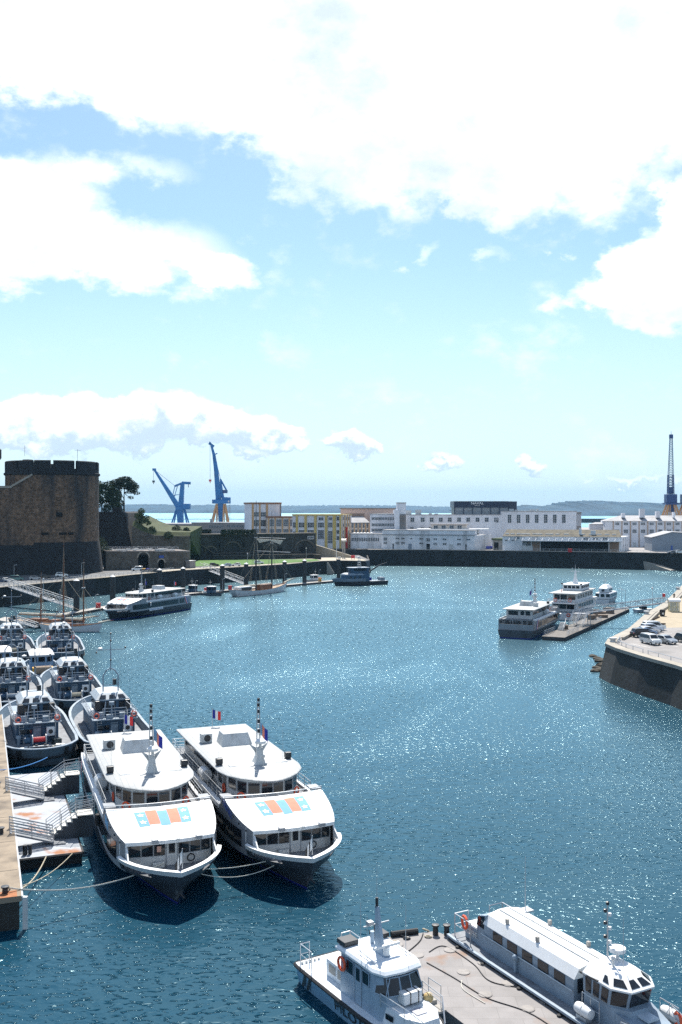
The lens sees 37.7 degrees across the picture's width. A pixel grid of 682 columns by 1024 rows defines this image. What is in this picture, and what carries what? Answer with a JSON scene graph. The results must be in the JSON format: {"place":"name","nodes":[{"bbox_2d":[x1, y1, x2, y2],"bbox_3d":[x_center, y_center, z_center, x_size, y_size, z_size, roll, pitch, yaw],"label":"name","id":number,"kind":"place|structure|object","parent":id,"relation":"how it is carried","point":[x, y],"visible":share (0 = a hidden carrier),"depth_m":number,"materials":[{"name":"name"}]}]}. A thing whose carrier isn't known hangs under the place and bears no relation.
{"place":"outdoors","nodes":[
{"label":"outdoors","id":0,"kind":"place"},
{"bbox_2d":[132,516,201,557],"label":"grass bank","id":1,"kind":"structure","parent":0,"point":[194,533],"depth_m":452.67,"materials":[{"name":"plant"}]},
{"bbox_2d":[134,508,151,525],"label":"tree","id":2,"kind":"object","parent":1,"relation":"on","point":[140,519],"visible":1,"depth_m":435.36,"materials":[{"name":"green plant"}]},
{"bbox_2d":[0,555,369,585],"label":"quay ground","id":3,"kind":"structure","parent":0,"point":[71,576],"depth_m":360.91,"materials":[{"name":"concrete"}]},
{"bbox_2d":[0,474,48,575],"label":"castle curtain wall","id":4,"kind":"structure","parent":3,"relation":"on","point":[18,554],"depth_m":363.15,"materials":[{"name":"stone"}]},
{"bbox_2d":[4,578,72,608],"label":"gangway","id":5,"kind":"object","parent":3,"relation":"on","point":[34,594],"visible":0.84,"depth_m":300.88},
{"bbox_2d":[3,449,102,574],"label":"castle tower","id":6,"kind":"structure","parent":3,"relation":"on","point":[67,505],"depth_m":367.55,"materials":[{"name":"stone"}]},
{"bbox_2d":[99,507,138,564],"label":"bastion","id":7,"kind":"object","parent":3,"relation":"on","point":[115,527],"visible":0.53,"depth_m":428.09,"materials":[{"name":"stone"}]},
{"bbox_2d":[99,481,121,511],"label":"tree","id":8,"kind":"object","parent":7,"relation":"on","point":[109,491],"visible":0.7,"depth_m":436.74,"materials":[{"name":"green plant"}]},
{"bbox_2d":[110,476,139,511],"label":"tree","id":9,"kind":"object","parent":7,"relation":"on","point":[128,484],"visible":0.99,"depth_m":438.98,"materials":[{"name":"green plant"}]},
{"bbox_2d":[102,547,189,569],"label":"arched gallery","id":10,"kind":"object","parent":3,"relation":"on","point":[126,559],"visible":0.93,"depth_m":401.18,"materials":[{"name":"stone"}]},
{"bbox_2d":[132,526,190,559],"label":"terrace wall","id":11,"kind":"structure","parent":3,"relation":"on","point":[142,539],"depth_m":432.79,"materials":[{"name":"stone"}]},
{"bbox_2d":[191,519,243,533],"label":"office block","id":12,"kind":"structure","parent":3,"relation":"on","point":[216,527],"depth_m":580.45,"materials":[{"name":"concrete"}]},
{"bbox_2d":[200,563,243,584],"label":"gangway","id":13,"kind":"object","parent":3,"relation":"on","point":[227,577],"visible":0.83,"depth_m":392.26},
{"bbox_2d":[191,533,315,559],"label":"blind arch wall","id":14,"kind":"structure","parent":3,"relation":"on","point":[240,544],"depth_m":483.18,"materials":[{"name":"stone"}]},
{"bbox_2d":[221,529,256,533],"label":"clipped hedge","id":15,"kind":"object","parent":14,"relation":"on","point":[238,531],"visible":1,"depth_m":478.50,"materials":[{"name":"green plant"}]},
{"bbox_2d":[196,559,319,566],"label":"lawn","id":16,"kind":"structure","parent":3,"relation":"on","point":[220,562],"depth_m":454.29,"materials":[{"name":"plant"}]},
{"bbox_2d":[213,554,320,559],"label":"lawn wall","id":17,"kind":"structure","parent":3,"relation":"on","point":[266,556],"depth_m":477.80,"materials":[{"name":"stone"}]},
{"bbox_2d":[316,545,350,557],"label":"access ramp","id":18,"kind":"structure","parent":3,"relation":"on","point":[324,551],"depth_m":499.89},
{"bbox_2d":[332,549,367,556],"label":"quay wall","id":19,"kind":"structure","parent":3,"relation":"on","point":[362,552],"depth_m":522.07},
{"bbox_2d":[209,442,230,521],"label":"harbour crane","id":20,"kind":"object","parent":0,"point":[220,511],"visible":0.92,"depth_m":1297.42,"materials":[{"name":"blue paint"}]},
{"bbox_2d":[99,504,450,512],"bbox_3d":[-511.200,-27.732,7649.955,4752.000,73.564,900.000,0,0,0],"label":"hills","id":21,"kind":"structure","parent":0,"point":[162,508],"depth_m":7485.12,"materials":[{"name":"green plant"}]},
{"bbox_2d":[0,513,681,1023],"bbox_3d":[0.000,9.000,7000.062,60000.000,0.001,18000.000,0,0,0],"label":"harbour water","id":22,"kind":"structure","parent":0,"point":[440,739],"depth_m":106.95,"materials":[{"name":"liquid"}]},
{"bbox_2d":[0,645,11,658],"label":"work launch","id":23,"kind":"object","parent":22,"relation":"on","point":[8,650],"visible":0.19,"depth_m":178.79,"materials":[{"name":"metal"}]},
{"bbox_2d":[0,695,27,931],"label":"concrete pier","id":24,"kind":"structure","parent":22,"relation":"in","point":[10,876],"depth_m":78.08,"materials":[{"name":"concrete"}]},
{"bbox_2d":[9,863,163,890],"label":"mooring rope","id":25,"kind":"object","parent":24,"relation":"attached to","point":[80,887],"visible":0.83,"depth_m":74.73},
{"bbox_2d":[0,586,36,660],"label":"navy tug","id":26,"kind":"object","parent":22,"relation":"on","point":[20,638],"visible":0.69,"depth_m":201.71,"materials":[{"name":"metal"}]},
{"bbox_2d":[0,616,41,706],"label":"navy tug","id":27,"kind":"object","parent":22,"relation":"on","point":[15,673],"visible":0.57,"depth_m":152.91,"materials":[{"name":"metal"}]},
{"bbox_2d":[0,640,77,766],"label":"navy tug","id":28,"kind":"object","parent":22,"relation":"on","point":[38,726],"visible":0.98,"depth_m":123.06,"materials":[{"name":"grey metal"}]},
{"bbox_2d":[25,622,56,675],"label":"work launch","id":29,"kind":"object","parent":22,"relation":"on","point":[43,664],"visible":0.39,"depth_m":174.96,"materials":[{"name":"white paint"}]},
{"bbox_2d":[10,771,83,869],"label":"rusty pontoon","id":30,"kind":"object","parent":22,"relation":"on","point":[33,854],"visible":0.61,"depth_m":91.05,"materials":[{"name":"rusty steel"},{"name":"white paint"}]},
{"bbox_2d":[5,776,54,801],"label":"gangplank","id":31,"kind":"object","parent":30,"relation":"on","point":[22,791],"visible":1,"depth_m":98.95,"materials":[{"name":"metal"}]},
{"bbox_2d":[9,816,65,845],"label":"gangplank","id":32,"kind":"object","parent":30,"relation":"on","point":[40,836],"visible":1,"depth_m":86.06,"materials":[{"name":"metal"}]},
{"bbox_2d":[38,758,80,795],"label":"boarding stairs","id":33,"kind":"structure","parent":30,"relation":"on","point":[66,783],"depth_m":101.61,"materials":[{"name":"metal"}]},
{"bbox_2d":[46,794,94,838],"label":"boarding stairs","id":34,"kind":"structure","parent":30,"relation":"on","point":[78,823],"depth_m":88.30,"materials":[{"name":"metal"}]},
{"bbox_2d":[8,547,97,627],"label":"sailing boat","id":35,"kind":"object","parent":22,"relation":"on","point":[40,619],"visible":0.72,"depth_m":253.27,"materials":[{"name":"black paint"}]},
{"bbox_2d":[36,590,84,660],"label":"navy tug","id":36,"kind":"object","parent":22,"relation":"on","point":[53,636],"visible":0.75,"depth_m":201.23,"materials":[{"name":"metal"}]},
{"bbox_2d":[39,609,101,714],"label":"navy tug","id":37,"kind":"object","parent":22,"relation":"on","point":[73,679],"visible":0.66,"depth_m":153.58,"materials":[{"name":"metal"}]},
{"bbox_2d":[39,566,112,631],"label":"sailing boat","id":38,"kind":"object","parent":22,"relation":"on","point":[93,627],"visible":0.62,"depth_m":244.56,"materials":[{"name":"white paint"}]},
{"bbox_2d":[73,578,79,610],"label":"mooring pile","id":39,"kind":"object","parent":22,"relation":"in","point":[76,597],"visible":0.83,"depth_m":285.90,"materials":[{"name":"white paint"}]},
{"bbox_2d":[69,633,148,753],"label":"navy tug","id":40,"kind":"object","parent":22,"relation":"on","point":[101,710],"visible":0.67,"depth_m":127.36,"materials":[{"name":"metal"}]},
{"bbox_2d":[110,575,115,600],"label":"mooring pile","id":41,"kind":"object","parent":22,"relation":"in","point":[112,588],"visible":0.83,"depth_m":304.64,"materials":[{"name":"white paint"}]},
{"bbox_2d":[103,570,191,619],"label":"passenger ferry","id":42,"kind":"object","parent":22,"relation":"on","point":[155,600],"visible":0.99,"depth_m":281.54,"materials":[{"name":"white paint"}]},
{"bbox_2d":[81,704,220,903],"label":"passenger ferry","id":43,"kind":"object","parent":22,"relation":"on","point":[153,807],"visible":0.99,"depth_m":83.58,"materials":[{"name":"metal"}]},
{"bbox_2d":[122,789,131,802],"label":"wheelhouse window","id":44,"kind":"structure","parent":43,"relation":"in","point":[126,795],"depth_m":84.68,"materials":[{"name":"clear glass"}]},
{"bbox_2d":[129,846,140,857],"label":"front window","id":45,"kind":"structure","parent":43,"relation":"in","point":[134,851],"depth_m":78.24,"materials":[{"name":"black glass"}]},
{"bbox_2d":[132,792,144,803],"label":"wheelhouse window","id":46,"kind":"structure","parent":43,"relation":"in","point":[137,797],"depth_m":84.23,"materials":[{"name":"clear glass"}]},
{"bbox_2d":[141,845,152,856],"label":"front window","id":47,"kind":"structure","parent":43,"relation":"in","point":[146,851],"depth_m":78.42,"materials":[{"name":"black glass"}]},
{"bbox_2d":[146,792,157,802],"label":"wheelhouse window","id":48,"kind":"structure","parent":43,"relation":"in","point":[151,797],"depth_m":84.17,"materials":[{"name":"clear glass"}]},
{"bbox_2d":[158,790,169,803],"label":"wheelhouse window","id":49,"kind":"structure","parent":43,"relation":"in","point":[163,796],"depth_m":84.53,"materials":[{"name":"grey glass"}]},
{"bbox_2d":[166,843,177,865],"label":"front door","id":50,"kind":"structure","parent":43,"relation":"in","point":[171,848],"depth_m":78.93,"materials":[{"name":"metal"}]},
{"bbox_2d":[171,787,180,800],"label":"wheelhouse window","id":51,"kind":"structure","parent":43,"relation":"in","point":[175,793],"depth_m":85.31,"materials":[{"name":"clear glass"}]},
{"bbox_2d":[178,841,188,853],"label":"front window","id":52,"kind":"structure","parent":43,"relation":"in","point":[185,845],"depth_m":79.30,"materials":[{"name":"black glass"}]},
{"bbox_2d":[0,555,370,606],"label":"stone quay wall","id":53,"kind":"structure","parent":22,"relation":"in","point":[99,586],"depth_m":382.21,"materials":[{"name":"stone"}]},
{"bbox_2d":[0,560,357,586],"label":"quay coping","id":54,"kind":"object","parent":53,"relation":"on","point":[163,571],"visible":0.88,"depth_m":376.70,"materials":[{"name":"stone"}]},
{"bbox_2d":[54,580,333,617],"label":"visitor pontoon","id":55,"kind":"object","parent":22,"relation":"on","point":[91,610],"visible":0.3,"depth_m":347.49,"materials":[{"name":"concrete"}]},
{"bbox_2d":[200,585,222,595],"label":"harbour launch","id":56,"kind":"object","parent":22,"relation":"on","point":[210,591],"visible":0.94,"depth_m":346.52,"materials":[{"name":"blue"}]},
{"bbox_2d":[172,698,341,888],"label":"passenger ferry","id":57,"kind":"object","parent":22,"relation":"on","point":[268,807],"visible":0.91,"depth_m":86.23,"materials":[{"name":"white paint"}]},
{"bbox_2d":[234,826,240,845],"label":"saloon window","id":58,"kind":"structure","parent":57,"relation":"in","point":[237,832],"depth_m":82.43,"materials":[{"name":"black glass"}]},
{"bbox_2d":[248,782,259,793],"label":"wheelhouse window","id":59,"kind":"structure","parent":57,"relation":"in","point":[253,788],"depth_m":87.10,"materials":[{"name":"grey glass"}]},
{"bbox_2d":[255,834,266,844],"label":"front window","id":60,"kind":"structure","parent":57,"relation":"in","point":[261,839],"depth_m":81.14,"materials":[{"name":"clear glass"}]},
{"bbox_2d":[261,782,272,793],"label":"wheelhouse window","id":61,"kind":"structure","parent":57,"relation":"in","point":[265,787],"depth_m":87.08,"materials":[{"name":"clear glass"}]},
{"bbox_2d":[267,833,277,844],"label":"front window","id":62,"kind":"structure","parent":57,"relation":"in","point":[272,838],"depth_m":81.34,"materials":[{"name":"black glass"}]},
{"bbox_2d":[273,781,283,793],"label":"wheelhouse window","id":63,"kind":"structure","parent":57,"relation":"in","point":[278,786],"depth_m":87.46,"materials":[{"name":"grey glass"}]},
{"bbox_2d":[290,830,300,852],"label":"front door","id":64,"kind":"structure","parent":57,"relation":"in","point":[295,836],"depth_m":81.91,"materials":[{"name":"white metal"}]},
{"bbox_2d":[229,511,294,596],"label":"schooner","id":65,"kind":"object","parent":22,"relation":"on","point":[258,589],"visible":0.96,"depth_m":352.37,"materials":[{"name":"paint"}]},
{"bbox_2d":[302,559,306,582],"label":"mooring pile","id":66,"kind":"object","parent":22,"relation":"in","point":[304,570],"visible":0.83,"depth_m":396.48,"materials":[{"name":"white paint"}]},
{"bbox_2d":[332,556,387,585],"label":"patrol boat","id":67,"kind":"object","parent":22,"relation":"on","point":[353,576],"visible":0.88,"depth_m":393.44,"materials":[{"name":"blue metal"}]},
{"bbox_2d":[293,897,446,1023],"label":"pilot boat","id":68,"kind":"object","parent":22,"relation":"on","point":[373,977],"visible":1,"depth_m":57.77,"materials":[{"name":"white paint"}]},
{"bbox_2d":[387,923,573,1023],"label":"steel barge","id":69,"kind":"object","parent":22,"relation":"on","point":[474,990],"visible":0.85,"depth_m":61.02,"materials":[{"name":"beige paint"}]},
{"bbox_2d":[368,550,681,569],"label":"quay wall","id":70,"kind":"structure","parent":22,"relation":"in","point":[598,560],"depth_m":516.16,"materials":[{"name":"stone"}]},
{"bbox_2d":[368,549,681,553],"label":"quay coping","id":71,"kind":"object","parent":70,"relation":"on","point":[515,550],"visible":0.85,"depth_m":519.00,"materials":[{"name":"stone"}]},
{"bbox_2d":[382,547,674,551],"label":"quay railing","id":72,"kind":"object","parent":71,"relation":"on","point":[525,549],"visible":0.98,"depth_m":517.79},
{"bbox_2d":[643,561,675,570],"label":"slipway","id":73,"kind":"structure","parent":70,"relation":"attached to","point":[649,566],"depth_m":490.72,"materials":[{"name":"concrete"}]},
{"bbox_2d":[498,579,560,638],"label":"passenger ferry","id":74,"kind":"object","parent":22,"relation":"on","point":[524,619],"visible":0.98,"depth_m":235.45,"materials":[{"name":"white paint"}]},
{"bbox_2d":[447,857,681,1023],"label":"passenger launch","id":75,"kind":"object","parent":22,"relation":"on","point":[570,978],"visible":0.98,"depth_m":59.37,"materials":[{"name":"white paint"}]},
{"bbox_2d":[610,991,627,1007],"bbox_3d":[15.406,26.997,55.355,1.033,0.824,0.165,0,0,27],"label":"wheelhouse window","id":76,"kind":"structure","parent":75,"relation":"in","point":[617,999],"depth_m":55.35,"materials":[{"name":"grey glass"}]},
{"bbox_2d":[629,992,641,1007],"bbox_3d":[16.280,26.999,55.317,0.680,0.827,0.258,0,0,-28],"label":"wheelhouse window","id":77,"kind":"structure","parent":75,"relation":"in","point":[635,999],"depth_m":55.29,"materials":[{"name":"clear glass"}]},
{"bbox_2d":[548,565,596,619],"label":"white ship","id":78,"kind":"object","parent":22,"relation":"on","point":[575,595],"visible":0.73,"depth_m":276.09,"materials":[{"name":"paint"}]},
{"bbox_2d":[542,607,628,640],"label":"long pontoon","id":79,"kind":"object","parent":22,"relation":"on","point":[564,632],"visible":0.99,"depth_m":249.05,"materials":[{"name":"beige concrete"}]},
{"bbox_2d":[583,597,667,612],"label":"footbridge","id":80,"kind":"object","parent":79,"relation":"on","point":[629,606],"visible":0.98,"depth_m":254.04,"materials":[{"name":"metal"}]},
{"bbox_2d":[595,575,616,603],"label":"white motor boat","id":81,"kind":"object","parent":22,"relation":"on","point":[606,594],"visible":0.87,"depth_m":316.88,"materials":[{"name":"paint"}]},
{"bbox_2d":[599,647,681,709],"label":"rounded quay wall","id":82,"kind":"structure","parent":22,"relation":"in","point":[655,681],"depth_m":161.41,"materials":[{"name":"stone"}]},
{"bbox_2d":[605,586,681,670],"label":"quay coping","id":83,"kind":"object","parent":82,"relation":"on","point":[637,654],"visible":0.8,"depth_m":173.82,"materials":[{"name":"stone"}]},
{"bbox_2d":[0,0,681,506],"label":"sky","id":84,"kind":"structure","parent":0,"point":[356,252],"materials":[{"name":"blue"}]},
{"bbox_2d":[350,532,381,548],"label":"tank house","id":85,"kind":"structure","parent":0,"point":[365,540],"depth_m":550.13,"materials":[{"name":"paint"}]},
{"bbox_2d":[329,547,668,557],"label":"quay ground","id":86,"kind":"structure","parent":0,"point":[636,549],"depth_m":535.81,"materials":[{"name":"concrete"}]},
{"bbox_2d":[244,502,281,532],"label":"stair tower building","id":87,"kind":"structure","parent":86,"relation":"on","point":[263,509],"depth_m":562.59,"materials":[{"name":"paint"}]},
{"bbox_2d":[266,516,291,532],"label":"ochre wing","id":88,"kind":"structure","parent":86,"relation":"on","point":[281,524],"depth_m":558.42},
{"bbox_2d":[292,514,351,548],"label":"yellow pillar building","id":89,"kind":"structure","parent":86,"relation":"on","point":[326,529],"depth_m":551.05,"materials":[{"name":"paint"}]},
{"bbox_2d":[342,514,350,547],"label":"striped stair wing","id":90,"kind":"structure","parent":86,"relation":"on","point":[346,525],"depth_m":551.98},
{"bbox_2d":[342,513,369,532],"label":"cream hall","id":91,"kind":"structure","parent":86,"relation":"on","point":[360,523],"depth_m":570.21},
{"bbox_2d":[339,508,395,521],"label":"peach upper block","id":92,"kind":"structure","parent":86,"relation":"on","point":[367,511],"depth_m":592.00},
{"bbox_2d":[370,513,393,532],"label":"pale office block","id":93,"kind":"structure","parent":86,"relation":"on","point":[379,522],"depth_m":563.68,"materials":[{"name":"paint"}]},
{"bbox_2d":[393,502,405,528],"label":"plain lift tower","id":94,"kind":"structure","parent":86,"relation":"on","point":[399,512],"depth_m":555.72,"materials":[{"name":"paint"}]},
{"bbox_2d":[381,524,491,549],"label":"white workshop","id":95,"kind":"structure","parent":86,"relation":"on","point":[456,536],"depth_m":536.84,"materials":[{"name":"paint"}]},
{"bbox_2d":[406,509,580,537],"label":"long white offices","id":96,"kind":"structure","parent":86,"relation":"on","point":[499,525],"depth_m":566.02,"materials":[{"name":"paint"}]},
{"bbox_2d":[450,501,516,513],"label":"rooftop box","id":97,"kind":"object","parent":96,"relation":"on","point":[476,507],"visible":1,"depth_m":570.00,"materials":[{"name":"black paint"}]},
{"bbox_2d":[491,538,501,549],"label":"green annex","id":98,"kind":"object","parent":86,"relation":"on","point":[496,543],"visible":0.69,"depth_m":530.22,"materials":[{"name":"paint"}]},
{"bbox_2d":[502,528,628,551],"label":"quay warehouse","id":99,"kind":"structure","parent":86,"relation":"on","point":[562,540],"depth_m":517.15,"materials":[{"name":"paint"}]},
{"bbox_2d":[601,509,681,546],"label":"hipped roof warehouse","id":100,"kind":"structure","parent":86,"relation":"on","point":[635,528],"depth_m":572.25,"materials":[{"name":"paint"}]},
{"bbox_2d":[643,531,681,550],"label":"blue metal shed","id":101,"kind":"structure","parent":86,"relation":"on","point":[664,540],"depth_m":511.31,"materials":[{"name":"metal"}]},
{"bbox_2d":[662,434,679,515],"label":"lattice crane","id":102,"kind":"object","parent":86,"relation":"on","point":[670,498],"visible":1,"depth_m":1097.53,"materials":[{"name":"blue metal"}]},
{"bbox_2d":[450,500,681,515],"bbox_3d":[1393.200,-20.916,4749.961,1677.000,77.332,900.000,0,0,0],"label":"wooded headland","id":103,"kind":"structure","parent":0,"point":[597,508],"depth_m":4611.62,"materials":[{"name":"green foliage"}]},
{"bbox_2d":[616,594,681,662],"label":"parking ground","id":104,"kind":"structure","parent":0,"point":[674,650],"depth_m":174.55,"materials":[{"name":"concrete"}]},
{"bbox_2d":[630,628,655,637],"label":"parked car","id":105,"kind":"object","parent":104,"relation":"on","point":[635,631],"visible":0.52,"depth_m":186.78,"materials":[{"name":"paint"}]},
{"bbox_2d":[639,632,661,644],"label":"parked van","id":106,"kind":"object","parent":104,"relation":"on","point":[649,638],"visible":1,"depth_m":176.82,"materials":[{"name":"paint"}]},
{"bbox_2d":[657,634,677,644],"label":"parked car","id":107,"kind":"object","parent":104,"relation":"on","point":[667,639],"visible":0.74,"depth_m":177.67,"materials":[{"name":"paint"}]},
{"bbox_2d":[655,597,681,627],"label":"sandy pavement","id":108,"kind":"structure","parent":0,"point":[670,619],"depth_m":219.07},
{"bbox_2d":[667,598,680,611],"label":"glazed shelter","id":109,"kind":"object","parent":108,"relation":"on","point":[671,600],"visible":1,"depth_m":233.27,"materials":[{"name":"beige paint"}]},
{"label":"dry dock ground","id":110,"kind":"structure","parent":0,"visible":0},
{"bbox_2d":[152,468,190,522],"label":"harbour crane","id":111,"kind":"object","parent":110,"relation":"on","point":[181,507],"visible":0.95,"depth_m":1297.67,"materials":[{"name":"blue paint"}]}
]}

